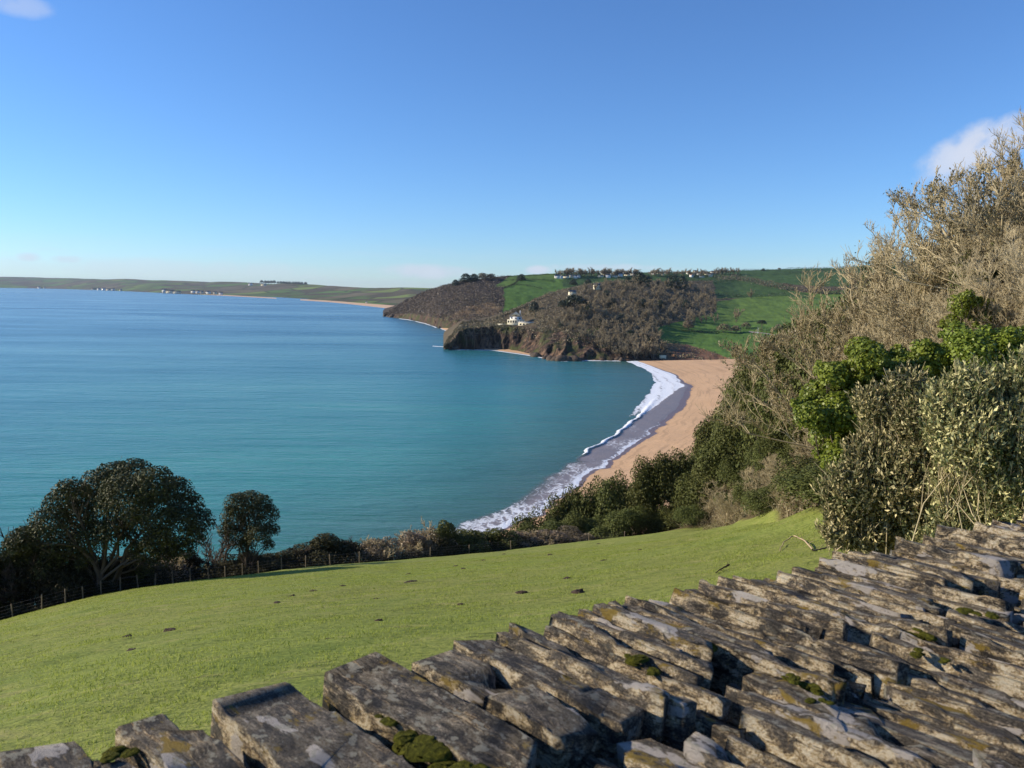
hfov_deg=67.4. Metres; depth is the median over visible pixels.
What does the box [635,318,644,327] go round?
woodland tree
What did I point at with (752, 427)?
evergreen bush
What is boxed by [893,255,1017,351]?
bare tree
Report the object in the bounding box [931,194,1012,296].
bare tree
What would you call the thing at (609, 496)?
evergreen bush
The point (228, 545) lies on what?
bare tree
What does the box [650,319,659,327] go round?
woodland tree
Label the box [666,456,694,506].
evergreen bush
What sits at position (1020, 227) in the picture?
bare tree
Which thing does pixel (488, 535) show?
hedge bush
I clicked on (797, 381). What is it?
bush
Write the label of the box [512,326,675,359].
bracken
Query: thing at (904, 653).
stone wall
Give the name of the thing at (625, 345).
woodland tree
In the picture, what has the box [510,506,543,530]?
evergreen bush
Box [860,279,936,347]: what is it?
bare tree
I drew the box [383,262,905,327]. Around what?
headland hills
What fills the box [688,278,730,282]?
hedgerow
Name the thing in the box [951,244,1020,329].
bare tree
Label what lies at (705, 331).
hedgerow
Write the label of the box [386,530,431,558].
hedge bush
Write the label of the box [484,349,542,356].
cove sand
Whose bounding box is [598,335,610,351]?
woodland tree
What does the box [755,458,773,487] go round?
bare tree
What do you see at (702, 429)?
evergreen bush
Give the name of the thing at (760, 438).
evergreen bush
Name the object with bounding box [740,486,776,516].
evergreen bush
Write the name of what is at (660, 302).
tree
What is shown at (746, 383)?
evergreen bush
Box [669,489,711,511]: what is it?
evergreen bush
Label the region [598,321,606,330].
woodland tree
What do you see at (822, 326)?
bare tree
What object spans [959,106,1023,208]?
bare tree
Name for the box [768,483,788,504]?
bare tree
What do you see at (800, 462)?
evergreen bush
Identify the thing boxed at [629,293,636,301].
woodland tree
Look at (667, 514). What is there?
evergreen bush
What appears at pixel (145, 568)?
hedge bush
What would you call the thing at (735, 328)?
tree
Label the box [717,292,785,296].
hedgerow
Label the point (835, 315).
bare tree
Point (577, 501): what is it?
evergreen bush
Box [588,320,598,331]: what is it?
woodland tree
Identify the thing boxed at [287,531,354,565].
hedge bush
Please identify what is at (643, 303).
tree
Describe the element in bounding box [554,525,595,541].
hedge bush
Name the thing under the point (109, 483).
evergreen oak
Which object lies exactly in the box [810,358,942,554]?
silvery bush
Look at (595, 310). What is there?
woodland tree
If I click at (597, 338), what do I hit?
woodland tree
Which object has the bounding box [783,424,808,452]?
evergreen bush
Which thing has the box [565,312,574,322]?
woodland tree
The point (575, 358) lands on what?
rock
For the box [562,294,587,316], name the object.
tree
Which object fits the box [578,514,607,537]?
evergreen bush
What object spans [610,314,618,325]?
woodland tree
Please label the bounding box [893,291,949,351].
bare tree
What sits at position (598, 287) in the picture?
village house
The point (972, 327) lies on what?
bare tree
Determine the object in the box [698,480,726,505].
bare tree
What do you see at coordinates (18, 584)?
hedge bush
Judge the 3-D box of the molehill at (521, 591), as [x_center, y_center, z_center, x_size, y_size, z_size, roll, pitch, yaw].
[0.289,6.367,23.470,0.416,0.089,0.366,1,7,0]
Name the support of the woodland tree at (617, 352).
on the headland hills at (771, 311)
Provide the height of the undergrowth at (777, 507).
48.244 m
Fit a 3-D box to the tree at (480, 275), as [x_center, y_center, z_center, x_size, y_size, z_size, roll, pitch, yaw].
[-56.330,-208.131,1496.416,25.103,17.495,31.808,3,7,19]
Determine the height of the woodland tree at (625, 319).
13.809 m
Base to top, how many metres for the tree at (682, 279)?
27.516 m
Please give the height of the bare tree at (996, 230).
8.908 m
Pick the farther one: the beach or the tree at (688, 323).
the tree at (688, 323)
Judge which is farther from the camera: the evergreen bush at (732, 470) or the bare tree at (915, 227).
the evergreen bush at (732, 470)
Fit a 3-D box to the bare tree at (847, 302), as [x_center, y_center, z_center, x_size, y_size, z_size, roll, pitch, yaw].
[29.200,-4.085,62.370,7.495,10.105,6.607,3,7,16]
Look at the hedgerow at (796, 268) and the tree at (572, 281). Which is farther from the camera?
the hedgerow at (796, 268)
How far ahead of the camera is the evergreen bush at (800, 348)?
73.52 m
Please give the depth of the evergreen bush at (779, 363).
76.31 m
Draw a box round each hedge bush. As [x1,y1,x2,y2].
[0,553,62,613]
[39,560,99,602]
[78,552,143,593]
[119,554,161,590]
[139,555,195,585]
[159,552,209,579]
[203,559,246,577]
[218,549,267,571]
[254,551,298,572]
[275,547,318,563]
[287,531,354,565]
[336,536,374,562]
[352,535,401,561]
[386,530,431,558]
[398,516,458,555]
[431,536,459,555]
[432,519,460,549]
[452,528,492,553]
[482,527,521,549]
[510,530,534,547]
[529,529,568,545]
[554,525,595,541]
[583,526,625,538]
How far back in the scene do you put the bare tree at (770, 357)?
59.58 m
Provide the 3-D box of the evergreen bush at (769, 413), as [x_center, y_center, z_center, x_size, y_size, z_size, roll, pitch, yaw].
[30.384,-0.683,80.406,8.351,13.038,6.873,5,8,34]
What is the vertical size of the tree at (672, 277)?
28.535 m
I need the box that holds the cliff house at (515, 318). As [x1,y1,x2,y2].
[499,310,533,325]
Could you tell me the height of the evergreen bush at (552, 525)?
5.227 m
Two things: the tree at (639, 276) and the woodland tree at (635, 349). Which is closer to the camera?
the woodland tree at (635, 349)
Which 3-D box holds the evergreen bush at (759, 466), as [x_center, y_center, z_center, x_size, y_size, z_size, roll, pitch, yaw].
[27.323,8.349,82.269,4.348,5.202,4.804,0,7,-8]
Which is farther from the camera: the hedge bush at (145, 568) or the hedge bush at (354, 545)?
the hedge bush at (354, 545)
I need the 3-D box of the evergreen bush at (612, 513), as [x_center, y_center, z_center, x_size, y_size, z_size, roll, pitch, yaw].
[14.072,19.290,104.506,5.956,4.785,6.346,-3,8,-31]
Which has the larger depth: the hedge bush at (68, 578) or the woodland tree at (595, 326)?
the woodland tree at (595, 326)
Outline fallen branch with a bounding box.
[780,534,812,549]
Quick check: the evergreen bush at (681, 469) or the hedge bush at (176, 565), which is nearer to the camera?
the hedge bush at (176, 565)
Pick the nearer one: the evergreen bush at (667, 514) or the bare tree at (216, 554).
the bare tree at (216, 554)
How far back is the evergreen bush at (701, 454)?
98.36 m
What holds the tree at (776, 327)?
on the headland hills at (771, 311)
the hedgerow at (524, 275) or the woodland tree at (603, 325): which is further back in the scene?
the hedgerow at (524, 275)
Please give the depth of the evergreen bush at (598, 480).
112.57 m
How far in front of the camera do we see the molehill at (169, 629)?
20.52 m
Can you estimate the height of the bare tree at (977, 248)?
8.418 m
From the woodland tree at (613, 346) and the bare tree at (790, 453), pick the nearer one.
the bare tree at (790, 453)
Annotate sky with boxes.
[0,0,1023,287]
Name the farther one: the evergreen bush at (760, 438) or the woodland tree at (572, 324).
the woodland tree at (572, 324)
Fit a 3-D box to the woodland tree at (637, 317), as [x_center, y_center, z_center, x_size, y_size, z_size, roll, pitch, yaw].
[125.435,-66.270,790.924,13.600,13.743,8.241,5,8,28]
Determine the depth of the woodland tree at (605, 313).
791.69 m
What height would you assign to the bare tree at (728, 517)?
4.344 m
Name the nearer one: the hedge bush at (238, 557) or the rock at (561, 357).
the hedge bush at (238, 557)
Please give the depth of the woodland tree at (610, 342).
693.18 m
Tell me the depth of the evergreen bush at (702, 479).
99.16 m
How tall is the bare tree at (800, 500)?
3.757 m
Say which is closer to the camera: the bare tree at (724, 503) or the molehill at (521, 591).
the molehill at (521, 591)
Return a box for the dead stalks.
[674,453,813,529]
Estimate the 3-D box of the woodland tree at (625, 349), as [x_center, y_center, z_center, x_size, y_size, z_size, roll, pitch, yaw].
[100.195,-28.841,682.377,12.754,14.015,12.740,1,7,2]
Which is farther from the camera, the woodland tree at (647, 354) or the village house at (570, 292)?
the village house at (570, 292)
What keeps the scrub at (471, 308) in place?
on the headland hills at (516, 295)
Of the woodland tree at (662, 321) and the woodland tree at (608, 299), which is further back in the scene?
the woodland tree at (608, 299)
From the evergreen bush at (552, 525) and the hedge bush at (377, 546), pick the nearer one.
the hedge bush at (377, 546)
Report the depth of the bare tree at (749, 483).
76.08 m
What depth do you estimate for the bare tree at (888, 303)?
43.50 m
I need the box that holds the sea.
[0,288,661,597]
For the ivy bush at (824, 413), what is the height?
7.004 m
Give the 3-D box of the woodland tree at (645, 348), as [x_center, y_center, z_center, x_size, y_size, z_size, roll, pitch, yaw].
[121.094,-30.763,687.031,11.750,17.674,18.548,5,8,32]
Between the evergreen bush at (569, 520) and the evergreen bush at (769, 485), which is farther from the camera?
the evergreen bush at (569, 520)
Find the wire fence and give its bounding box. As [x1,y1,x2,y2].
[4,531,624,616]
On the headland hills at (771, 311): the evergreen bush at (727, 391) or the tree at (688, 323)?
the tree at (688, 323)
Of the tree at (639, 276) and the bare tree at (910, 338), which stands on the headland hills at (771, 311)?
the tree at (639, 276)
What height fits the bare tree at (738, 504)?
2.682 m
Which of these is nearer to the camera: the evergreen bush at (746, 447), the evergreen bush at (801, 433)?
the evergreen bush at (801, 433)
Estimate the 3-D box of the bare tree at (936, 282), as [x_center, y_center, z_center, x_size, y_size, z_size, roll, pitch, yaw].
[27.931,-6.500,45.366,8.963,11.568,6.743,5,8,29]
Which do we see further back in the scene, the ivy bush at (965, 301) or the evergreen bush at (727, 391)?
the evergreen bush at (727, 391)
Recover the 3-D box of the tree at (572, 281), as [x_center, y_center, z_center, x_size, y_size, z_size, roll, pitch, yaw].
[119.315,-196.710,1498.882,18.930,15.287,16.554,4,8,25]
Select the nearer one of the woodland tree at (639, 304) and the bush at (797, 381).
the bush at (797, 381)
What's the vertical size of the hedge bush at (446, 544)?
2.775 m
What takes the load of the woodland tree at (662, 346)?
on the headland hills at (771, 311)
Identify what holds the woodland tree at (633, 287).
on the headland hills at (771, 311)
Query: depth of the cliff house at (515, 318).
807.34 m
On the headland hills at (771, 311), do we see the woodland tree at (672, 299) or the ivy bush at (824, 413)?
the woodland tree at (672, 299)
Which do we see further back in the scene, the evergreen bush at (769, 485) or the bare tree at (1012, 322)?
the evergreen bush at (769, 485)
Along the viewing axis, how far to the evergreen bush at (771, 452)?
78.46 m
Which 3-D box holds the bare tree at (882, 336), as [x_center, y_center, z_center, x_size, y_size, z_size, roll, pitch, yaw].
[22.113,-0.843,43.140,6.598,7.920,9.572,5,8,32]
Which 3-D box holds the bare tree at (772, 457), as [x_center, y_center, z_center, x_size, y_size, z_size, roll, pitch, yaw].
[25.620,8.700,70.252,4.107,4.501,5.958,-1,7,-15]
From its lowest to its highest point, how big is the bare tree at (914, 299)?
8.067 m
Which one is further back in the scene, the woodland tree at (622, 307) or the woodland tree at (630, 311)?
the woodland tree at (622, 307)
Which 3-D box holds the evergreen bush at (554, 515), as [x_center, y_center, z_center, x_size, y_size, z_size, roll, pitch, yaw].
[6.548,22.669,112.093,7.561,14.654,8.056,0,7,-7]
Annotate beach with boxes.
[485,359,743,538]
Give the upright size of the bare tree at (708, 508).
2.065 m
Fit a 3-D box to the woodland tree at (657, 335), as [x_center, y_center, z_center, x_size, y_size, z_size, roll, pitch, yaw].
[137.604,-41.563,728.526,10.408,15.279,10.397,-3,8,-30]
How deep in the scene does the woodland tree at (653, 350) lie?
684.79 m
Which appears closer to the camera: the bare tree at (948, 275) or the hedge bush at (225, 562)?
the bare tree at (948, 275)
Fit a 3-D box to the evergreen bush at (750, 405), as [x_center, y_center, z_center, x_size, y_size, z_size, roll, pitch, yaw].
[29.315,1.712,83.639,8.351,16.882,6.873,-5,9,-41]
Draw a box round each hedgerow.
[486,273,563,279]
[683,329,724,332]
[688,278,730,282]
[714,274,854,293]
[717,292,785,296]
[741,265,868,269]
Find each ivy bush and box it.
[789,314,949,549]
[894,289,1023,388]
[935,289,999,336]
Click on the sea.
(340, 421)
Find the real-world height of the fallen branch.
1.534 m
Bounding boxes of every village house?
[568,290,575,294]
[593,283,600,289]
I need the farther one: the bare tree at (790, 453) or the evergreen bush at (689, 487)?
the evergreen bush at (689, 487)
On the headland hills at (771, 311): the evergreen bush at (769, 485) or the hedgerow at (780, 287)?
the hedgerow at (780, 287)
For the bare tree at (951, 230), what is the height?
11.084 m
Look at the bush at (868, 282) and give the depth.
60.05 m
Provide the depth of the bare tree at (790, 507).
63.06 m
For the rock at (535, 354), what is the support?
in the sea
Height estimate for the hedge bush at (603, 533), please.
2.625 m
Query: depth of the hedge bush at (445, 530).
88.61 m
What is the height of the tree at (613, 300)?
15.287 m
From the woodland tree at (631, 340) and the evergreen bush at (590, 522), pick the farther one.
the woodland tree at (631, 340)
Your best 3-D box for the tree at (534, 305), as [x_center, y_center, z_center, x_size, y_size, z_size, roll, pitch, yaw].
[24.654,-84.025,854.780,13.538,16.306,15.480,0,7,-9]
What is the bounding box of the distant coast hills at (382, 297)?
[0,277,430,307]
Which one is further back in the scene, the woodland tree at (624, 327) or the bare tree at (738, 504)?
the woodland tree at (624, 327)
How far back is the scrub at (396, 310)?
1394.73 m
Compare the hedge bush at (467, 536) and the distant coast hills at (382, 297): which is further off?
the distant coast hills at (382, 297)
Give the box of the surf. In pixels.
[457,361,688,532]
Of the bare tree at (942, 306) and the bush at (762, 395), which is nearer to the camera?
the bare tree at (942, 306)
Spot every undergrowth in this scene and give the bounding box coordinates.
[0,526,669,619]
[676,264,939,529]
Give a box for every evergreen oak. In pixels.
[0,457,215,593]
[217,490,280,574]
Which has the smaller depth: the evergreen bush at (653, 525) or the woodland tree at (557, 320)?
the evergreen bush at (653, 525)
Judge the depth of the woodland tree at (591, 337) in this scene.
706.33 m
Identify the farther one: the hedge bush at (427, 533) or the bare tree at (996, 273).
the hedge bush at (427, 533)
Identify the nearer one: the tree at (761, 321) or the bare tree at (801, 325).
the bare tree at (801, 325)
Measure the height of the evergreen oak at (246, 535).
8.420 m
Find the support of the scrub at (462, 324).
on the headland hills at (771, 311)
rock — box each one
[451,346,459,349]
[530,352,541,356]
[555,355,566,360]
[570,355,581,360]
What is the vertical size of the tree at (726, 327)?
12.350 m
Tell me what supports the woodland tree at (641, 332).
on the headland hills at (771, 311)
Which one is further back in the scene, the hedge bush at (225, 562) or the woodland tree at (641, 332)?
the woodland tree at (641, 332)
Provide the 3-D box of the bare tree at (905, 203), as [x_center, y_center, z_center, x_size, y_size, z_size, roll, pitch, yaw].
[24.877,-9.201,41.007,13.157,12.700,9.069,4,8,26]
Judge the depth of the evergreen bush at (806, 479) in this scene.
35.07 m
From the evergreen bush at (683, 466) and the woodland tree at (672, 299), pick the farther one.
the woodland tree at (672, 299)
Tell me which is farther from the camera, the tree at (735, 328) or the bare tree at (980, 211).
the tree at (735, 328)
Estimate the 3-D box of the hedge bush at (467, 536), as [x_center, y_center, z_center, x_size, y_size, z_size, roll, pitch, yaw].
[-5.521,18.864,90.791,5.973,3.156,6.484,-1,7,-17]
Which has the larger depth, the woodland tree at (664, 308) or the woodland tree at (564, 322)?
the woodland tree at (664, 308)
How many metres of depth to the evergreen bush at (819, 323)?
71.72 m
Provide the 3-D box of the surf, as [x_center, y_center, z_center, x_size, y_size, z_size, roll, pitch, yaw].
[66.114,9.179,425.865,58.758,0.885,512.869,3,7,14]
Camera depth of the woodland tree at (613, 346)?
692.52 m
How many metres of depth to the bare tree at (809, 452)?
48.89 m
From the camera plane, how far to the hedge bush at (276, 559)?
76.02 m
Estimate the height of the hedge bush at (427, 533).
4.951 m
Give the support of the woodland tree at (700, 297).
on the headland hills at (771, 311)
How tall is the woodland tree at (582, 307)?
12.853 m
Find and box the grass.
[0,505,845,761]
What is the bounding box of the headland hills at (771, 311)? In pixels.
[443,269,905,360]
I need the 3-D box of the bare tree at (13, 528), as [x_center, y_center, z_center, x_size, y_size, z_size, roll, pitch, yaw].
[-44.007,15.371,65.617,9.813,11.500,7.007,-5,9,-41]
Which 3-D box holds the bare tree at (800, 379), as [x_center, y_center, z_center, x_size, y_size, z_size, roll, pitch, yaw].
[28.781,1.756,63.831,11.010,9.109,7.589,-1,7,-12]
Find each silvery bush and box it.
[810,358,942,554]
[905,342,1023,543]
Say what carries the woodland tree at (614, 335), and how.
on the headland hills at (771, 311)
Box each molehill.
[163,628,176,631]
[515,590,527,593]
[571,588,584,593]
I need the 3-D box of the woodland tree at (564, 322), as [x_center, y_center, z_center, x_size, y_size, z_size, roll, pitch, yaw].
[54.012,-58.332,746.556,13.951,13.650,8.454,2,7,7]
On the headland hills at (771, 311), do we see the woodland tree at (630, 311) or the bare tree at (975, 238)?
the woodland tree at (630, 311)
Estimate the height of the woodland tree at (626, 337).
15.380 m
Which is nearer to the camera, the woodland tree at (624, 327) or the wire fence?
the wire fence
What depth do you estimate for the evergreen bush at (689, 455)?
108.91 m
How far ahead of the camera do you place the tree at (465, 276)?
1476.82 m
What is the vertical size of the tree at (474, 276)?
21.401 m
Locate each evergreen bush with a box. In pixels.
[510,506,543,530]
[516,520,538,533]
[539,518,570,530]
[540,492,572,527]
[556,480,599,523]
[559,510,586,535]
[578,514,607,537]
[588,475,604,517]
[592,510,638,536]
[593,468,643,534]
[602,506,650,534]
[612,454,664,534]
[635,503,665,533]
[639,446,687,529]
[651,504,686,530]
[661,453,693,506]
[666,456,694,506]
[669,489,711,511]
[672,465,715,506]
[673,504,709,527]
[681,444,695,462]
[689,458,726,504]
[691,408,721,460]
[692,433,736,493]
[708,399,751,464]
[710,380,737,450]
[712,492,731,504]
[716,455,754,488]
[720,351,753,408]
[731,477,762,511]
[732,352,762,469]
[736,385,763,466]
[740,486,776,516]
[743,445,768,474]
[744,322,788,439]
[749,323,790,438]
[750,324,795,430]
[752,431,791,469]
[753,422,791,466]
[755,422,789,455]
[756,323,795,417]
[763,310,810,399]
[763,414,796,457]
[767,479,784,493]
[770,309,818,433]
[770,453,830,510]
[770,462,826,505]
[777,311,820,408]
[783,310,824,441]
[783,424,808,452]
[788,309,832,376]
[796,298,842,379]
[801,295,847,381]
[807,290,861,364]
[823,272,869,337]
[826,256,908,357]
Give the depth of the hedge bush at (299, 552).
77.85 m
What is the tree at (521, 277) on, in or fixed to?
on the headland hills at (516, 295)
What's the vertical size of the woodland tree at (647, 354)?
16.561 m
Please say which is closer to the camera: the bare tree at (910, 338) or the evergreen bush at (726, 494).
the bare tree at (910, 338)
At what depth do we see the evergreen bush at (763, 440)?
78.14 m
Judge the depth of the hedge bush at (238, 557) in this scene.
74.49 m
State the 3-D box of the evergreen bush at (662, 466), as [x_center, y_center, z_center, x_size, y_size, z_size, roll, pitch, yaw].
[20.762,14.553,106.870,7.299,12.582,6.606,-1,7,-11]
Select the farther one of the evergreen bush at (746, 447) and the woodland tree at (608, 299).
the woodland tree at (608, 299)
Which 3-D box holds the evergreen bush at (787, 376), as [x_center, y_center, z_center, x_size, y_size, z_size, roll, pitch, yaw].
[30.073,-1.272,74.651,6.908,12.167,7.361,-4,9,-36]
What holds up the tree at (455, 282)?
on the headland hills at (516, 295)
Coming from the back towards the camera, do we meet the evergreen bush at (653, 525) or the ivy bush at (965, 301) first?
the evergreen bush at (653, 525)
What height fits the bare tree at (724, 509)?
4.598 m
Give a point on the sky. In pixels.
(344, 143)
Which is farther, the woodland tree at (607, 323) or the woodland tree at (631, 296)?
the woodland tree at (631, 296)
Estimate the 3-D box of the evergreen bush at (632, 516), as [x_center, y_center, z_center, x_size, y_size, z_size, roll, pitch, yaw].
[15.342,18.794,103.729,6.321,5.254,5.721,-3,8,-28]
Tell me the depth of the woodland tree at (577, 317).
769.84 m
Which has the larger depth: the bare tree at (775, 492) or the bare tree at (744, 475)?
the bare tree at (744, 475)
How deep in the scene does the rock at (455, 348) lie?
774.37 m
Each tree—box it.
[0,508,44,556]
[192,528,225,578]
[197,516,250,563]
[452,279,459,285]
[458,273,473,282]
[470,274,478,280]
[478,273,488,279]
[486,274,495,278]
[517,274,525,279]
[528,301,539,310]
[553,316,560,325]
[557,301,573,310]
[561,317,572,329]
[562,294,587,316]
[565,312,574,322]
[566,321,576,332]
[569,279,577,284]
[570,311,582,323]
[576,305,586,314]
[578,329,587,341]
[586,330,595,342]
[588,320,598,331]
[590,305,599,315]
[594,333,604,347]
[596,327,611,337]
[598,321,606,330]
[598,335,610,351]
[601,309,607,319]
[601,319,612,327]
[602,335,614,350]
[604,296,611,305]
[606,330,620,345]
[607,298,617,306]
[608,337,619,354]
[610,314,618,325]
[611,343,621,355]
[618,302,625,312]
[618,345,628,358]
[619,337,631,357]
[620,314,628,323]
[621,322,629,330]
[622,329,630,340]
[624,277,633,284]
[625,334,639,353]
[626,306,638,314]
[628,313,638,324]
[629,283,636,289]
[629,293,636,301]
[631,341,645,359]
[633,271,644,284]
[634,299,641,308]
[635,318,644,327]
[636,326,649,338]
[638,299,645,307]
[639,275,651,285]
[640,340,650,358]
[641,309,650,319]
[641,345,652,358]
[644,329,658,341]
[647,344,656,359]
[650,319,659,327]
[654,333,663,344]
[657,300,664,307]
[657,317,665,326]
[659,304,666,313]
[659,341,667,353]
[665,274,679,288]
[667,295,676,304]
[675,275,689,287]
[683,320,694,329]
[696,264,883,448]
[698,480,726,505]
[699,292,705,301]
[701,498,713,513]
[709,493,739,525]
[712,492,751,515]
[713,491,742,518]
[716,323,731,332]
[729,481,742,515]
[729,495,746,514]
[731,325,741,331]
[733,309,743,321]
[738,467,771,506]
[739,466,764,480]
[752,251,903,441]
[752,456,786,501]
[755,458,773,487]
[757,320,766,330]
[765,452,783,476]
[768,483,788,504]
[771,481,802,516]
[773,324,784,329]
[784,462,812,507]
[789,428,813,458]
[790,434,813,462]
[791,360,824,423]
[804,440,822,457]
[805,232,914,347]
[821,207,938,339]
[840,314,886,366]
[842,151,1023,305]
[849,302,935,370]
[850,281,947,343]
[855,273,956,350]
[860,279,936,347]
[870,185,962,332]
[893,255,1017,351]
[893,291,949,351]
[895,225,1023,317]
[903,175,1002,320]
[915,275,1011,343]
[923,159,1023,255]
[927,146,1023,295]
[930,305,1016,361]
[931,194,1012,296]
[941,223,1000,323]
[948,239,1020,302]
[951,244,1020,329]
[954,206,1022,324]
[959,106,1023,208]
[967,292,1023,353]
[979,233,1023,327]
[983,207,1023,283]
[987,176,1023,250]
[996,239,1023,309]
[1007,274,1023,325]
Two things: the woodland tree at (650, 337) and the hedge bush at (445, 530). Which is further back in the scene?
the woodland tree at (650, 337)
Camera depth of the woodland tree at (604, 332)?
718.16 m
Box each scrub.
[384,275,509,320]
[441,292,503,322]
[444,279,726,359]
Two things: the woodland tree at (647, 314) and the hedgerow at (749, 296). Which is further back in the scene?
the hedgerow at (749, 296)
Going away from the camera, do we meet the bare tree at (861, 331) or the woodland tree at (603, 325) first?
the bare tree at (861, 331)
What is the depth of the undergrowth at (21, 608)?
70.88 m
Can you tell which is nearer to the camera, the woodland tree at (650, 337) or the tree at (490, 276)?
the woodland tree at (650, 337)
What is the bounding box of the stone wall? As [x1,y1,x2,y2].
[0,513,1023,767]
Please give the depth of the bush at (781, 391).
74.76 m
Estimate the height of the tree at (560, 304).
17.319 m
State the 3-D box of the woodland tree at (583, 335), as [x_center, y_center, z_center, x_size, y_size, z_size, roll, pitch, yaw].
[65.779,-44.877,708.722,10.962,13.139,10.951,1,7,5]
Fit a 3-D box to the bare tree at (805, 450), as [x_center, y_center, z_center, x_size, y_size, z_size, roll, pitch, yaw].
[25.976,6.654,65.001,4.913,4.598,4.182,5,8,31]
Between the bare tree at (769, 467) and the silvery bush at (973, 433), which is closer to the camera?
the silvery bush at (973, 433)
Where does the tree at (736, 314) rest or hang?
on the headland hills at (771, 311)
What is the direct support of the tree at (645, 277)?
on the headland hills at (771, 311)
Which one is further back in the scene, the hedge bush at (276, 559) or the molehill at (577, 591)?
the hedge bush at (276, 559)
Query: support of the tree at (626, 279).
on the headland hills at (771, 311)
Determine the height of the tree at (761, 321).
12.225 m
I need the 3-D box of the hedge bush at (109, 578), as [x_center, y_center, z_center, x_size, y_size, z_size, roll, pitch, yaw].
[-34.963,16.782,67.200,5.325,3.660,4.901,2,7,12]

